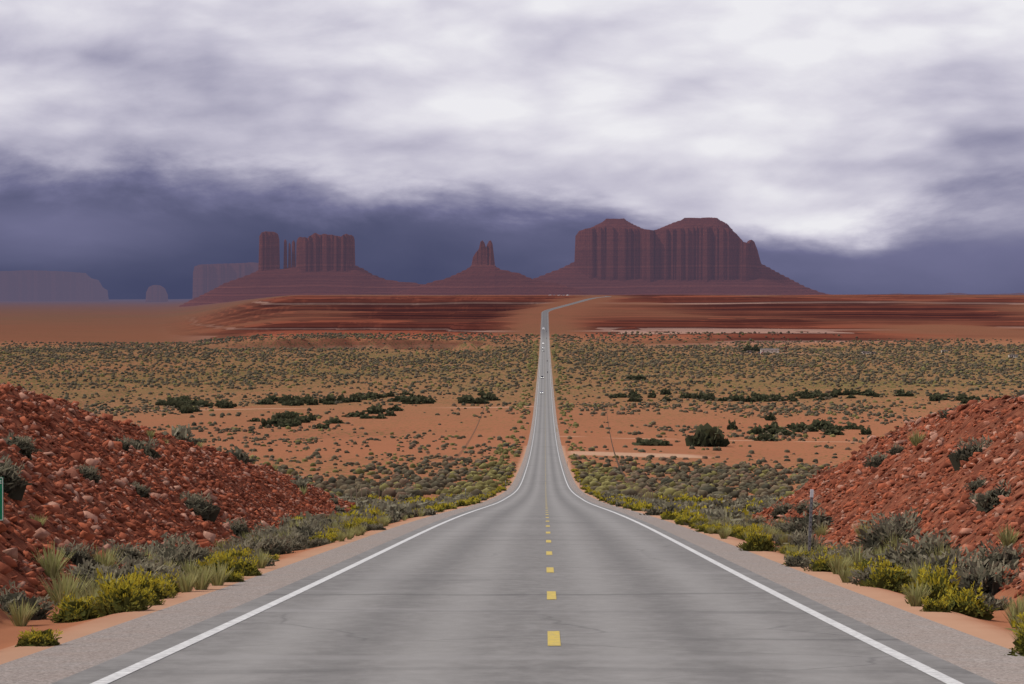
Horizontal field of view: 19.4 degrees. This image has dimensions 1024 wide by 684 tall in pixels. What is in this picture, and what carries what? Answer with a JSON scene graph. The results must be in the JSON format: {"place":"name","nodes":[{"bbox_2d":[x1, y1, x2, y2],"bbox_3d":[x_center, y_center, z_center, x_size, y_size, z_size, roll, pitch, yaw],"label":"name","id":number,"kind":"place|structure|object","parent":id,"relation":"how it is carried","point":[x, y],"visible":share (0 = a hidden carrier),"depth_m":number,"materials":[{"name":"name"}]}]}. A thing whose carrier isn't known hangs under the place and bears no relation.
{"place":"outdoors","nodes":[
{"label":"outdoors","id":0,"kind":"place"},
{"bbox_2d":[0,294,1023,664],"bbox_3d":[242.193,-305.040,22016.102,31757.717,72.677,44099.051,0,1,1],"label":"terrain","id":1,"kind":"structure","parent":0,"point":[902,318],"depth_m":1833.65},
{"bbox_2d":[0,477,3,520],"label":"road sign","id":2,"kind":"object","parent":1,"relation":"on","point":[1,500],"visible":1,"depth_m":45.10,"materials":[{"name":"metal"}]},
{"bbox_2d":[0,270,108,300],"bbox_3d":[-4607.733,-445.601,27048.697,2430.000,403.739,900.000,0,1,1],"label":"mesa","id":3,"kind":"structure","parent":1,"relation":"on","point":[28,285],"depth_m":26874.94,"materials":[{"name":"purple stone"}]},
{"bbox_2d":[146,285,167,301],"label":"distant butte","id":4,"kind":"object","parent":1,"relation":"on","point":[156,293],"depth_m":22978.60,"materials":[{"name":"purple stone"}]},
{"bbox_2d":[191,262,258,299],"bbox_3d":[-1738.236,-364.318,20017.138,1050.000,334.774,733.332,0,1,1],"label":"mesa","id":5,"kind":"structure","parent":1,"relation":"on","point":[207,278],"depth_m":19927.08,"materials":[{"name":"purple stone"}]},
{"bbox_2d":[179,231,425,306],"bbox_3d":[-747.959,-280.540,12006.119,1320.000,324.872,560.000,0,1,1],"label":"butte group","id":6,"kind":"object","parent":1,"relation":"on","point":[323,264],"visible":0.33,"depth_m":11953.64},
{"bbox_2d":[356,405,484,499],"bbox_3d":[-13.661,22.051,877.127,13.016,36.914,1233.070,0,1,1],"label":"fence","id":7,"kind":"object","parent":1,"relation":"on","point":[464,447],"visible":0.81,"depth_m":521.55,"materials":[{"name":"brown wood"}]},
{"bbox_2d":[392,240,589,294],"bbox_3d":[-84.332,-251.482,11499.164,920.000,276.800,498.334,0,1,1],"label":"butte","id":8,"kind":"object","parent":1,"relation":"on","point":[482,274],"visible":0.32,"depth_m":11434.99,"materials":[{"name":"brown stone"}]},
{"bbox_2d":[0,331,1023,498],"bbox_3d":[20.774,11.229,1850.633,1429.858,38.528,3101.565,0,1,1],"label":"field brush","id":9,"kind":"object","parent":1,"relation":"on","point":[704,482],"visible":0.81,"depth_m":1898.33,"materials":[{"name":"green plant"}]},
{"bbox_2d":[0,382,1023,604],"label":"bank rubble","id":10,"kind":"object","parent":1,"relation":"on","point":[10,557],"visible":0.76,"depth_m":77.52,"materials":[{"name":"red stone"}]},
{"bbox_2d":[0,386,1023,633],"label":"sagebrush","id":11,"kind":"object","parent":1,"relation":"on","point":[982,570],"visible":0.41,"depth_m":67.61,"materials":[{"name":"green plant"}]},
{"bbox_2d":[3,430,1023,639],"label":"dry grass","id":12,"kind":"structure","parent":1,"relation":"on","point":[195,579],"depth_m":52.50,"materials":[{"name":"green plant"}]},
{"bbox_2d":[15,469,1023,655],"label":"rabbitbrush","id":13,"kind":"object","parent":1,"relation":"on","point":[144,593],"visible":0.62,"depth_m":49.79,"materials":[{"name":"plant"}]},
{"bbox_2d":[155,344,1016,446],"bbox_3d":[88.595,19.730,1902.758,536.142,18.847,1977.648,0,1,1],"label":"tamarisk","id":14,"kind":"object","parent":1,"relation":"on","point":[706,435],"visible":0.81,"depth_m":1496.70,"materials":[{"name":"green plant"}]},
{"bbox_2d":[606,408,652,498],"bbox_3d":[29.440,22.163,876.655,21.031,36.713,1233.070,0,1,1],"label":"fence","id":15,"kind":"object","parent":1,"relation":"on","point":[641,489],"visible":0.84,"depth_m":449.16,"materials":[{"name":"brown wood"}]},
{"bbox_2d":[533,217,831,294],"bbox_3d":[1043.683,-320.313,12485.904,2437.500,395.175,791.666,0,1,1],"label":"butte","id":16,"kind":"object","parent":1,"relation":"on","point":[700,256],"visible":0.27,"depth_m":12377.96,"materials":[{"name":"brown stone"}]},
{"bbox_2d":[760,349,778,352],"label":"building","id":17,"kind":"structure","parent":1,"relation":"on","point":[769,350],"depth_m":2824.02,"materials":[{"name":"beige"}]},
{"bbox_2d":[808,489,813,555],"bbox_3d":[6.247,3.921,62.846,0.068,1.662,0.067,3,1,1],"label":"delineator post","id":18,"kind":"object","parent":1,"relation":"on","point":[810,518],"visible":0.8,"depth_m":62.82,"materials":[{"name":"metal"}]},
{"bbox_2d":[1008,354,1017,357],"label":"shed","id":19,"kind":"structure","parent":1,"relation":"on","point":[1013,355],"depth_m":2635.87,"materials":[{"name":"beige"}]},
{"bbox_2d":[0,0,1023,298],"label":"sky","id":20,"kind":"structure","parent":0,"point":[860,146],"materials":[{"name":"grey"}]},
{"bbox_2d":[52,296,996,683],"bbox_3d":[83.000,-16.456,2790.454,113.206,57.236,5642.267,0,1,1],"label":"road asphalt","id":21,"kind":"structure","parent":0,"point":[462,600],"depth_m":37.84,"materials":[{"name":"grey asphalt"}]},
{"bbox_2d":[0,296,605,683],"bbox_3d":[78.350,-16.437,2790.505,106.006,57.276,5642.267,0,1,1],"label":"road shoulder","id":22,"kind":"object","parent":21,"relation":"on","point":[51,665],"visible":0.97,"depth_m":39.25},
{"bbox_2d":[91,307,555,683],"bbox_3d":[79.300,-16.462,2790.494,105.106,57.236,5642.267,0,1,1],"label":"road edge line","id":23,"kind":"structure","parent":21,"relation":"on","point":[140,664],"depth_m":37.73,"materials":[{"name":"white paint"}]},
{"bbox_2d":[545,441,560,645],"bbox_3d":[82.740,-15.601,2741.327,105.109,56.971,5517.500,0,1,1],"label":"road centre dashes","id":24,"kind":"object","parent":21,"relation":"on","point":[553,638],"visible":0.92,"depth_m":44.62,"materials":[{"name":"yellow paint"}]},
{"bbox_2d":[548,297,962,683],"bbox_3d":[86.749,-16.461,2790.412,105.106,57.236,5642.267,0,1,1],"label":"road edge line","id":25,"kind":"object","parent":21,"relation":"on","point":[938,675],"visible":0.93,"depth_m":37.57,"materials":[{"name":"white paint"}]},
{"bbox_2d":[548,296,1023,683],"bbox_3d":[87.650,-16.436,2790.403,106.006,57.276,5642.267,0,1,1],"label":"road shoulder","id":26,"kind":"object","parent":21,"relation":"on","point":[992,662],"visible":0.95,"depth_m":40.81},
{"bbox_2d":[859,293,1023,294],"bbox_3d":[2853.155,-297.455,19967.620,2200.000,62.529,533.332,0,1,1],"label":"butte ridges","id":27,"kind":"object","parent":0,"point":[948,294],"visible":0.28,"depth_m":19903.65,"materials":[{"name":"brown stone"}]}
]}

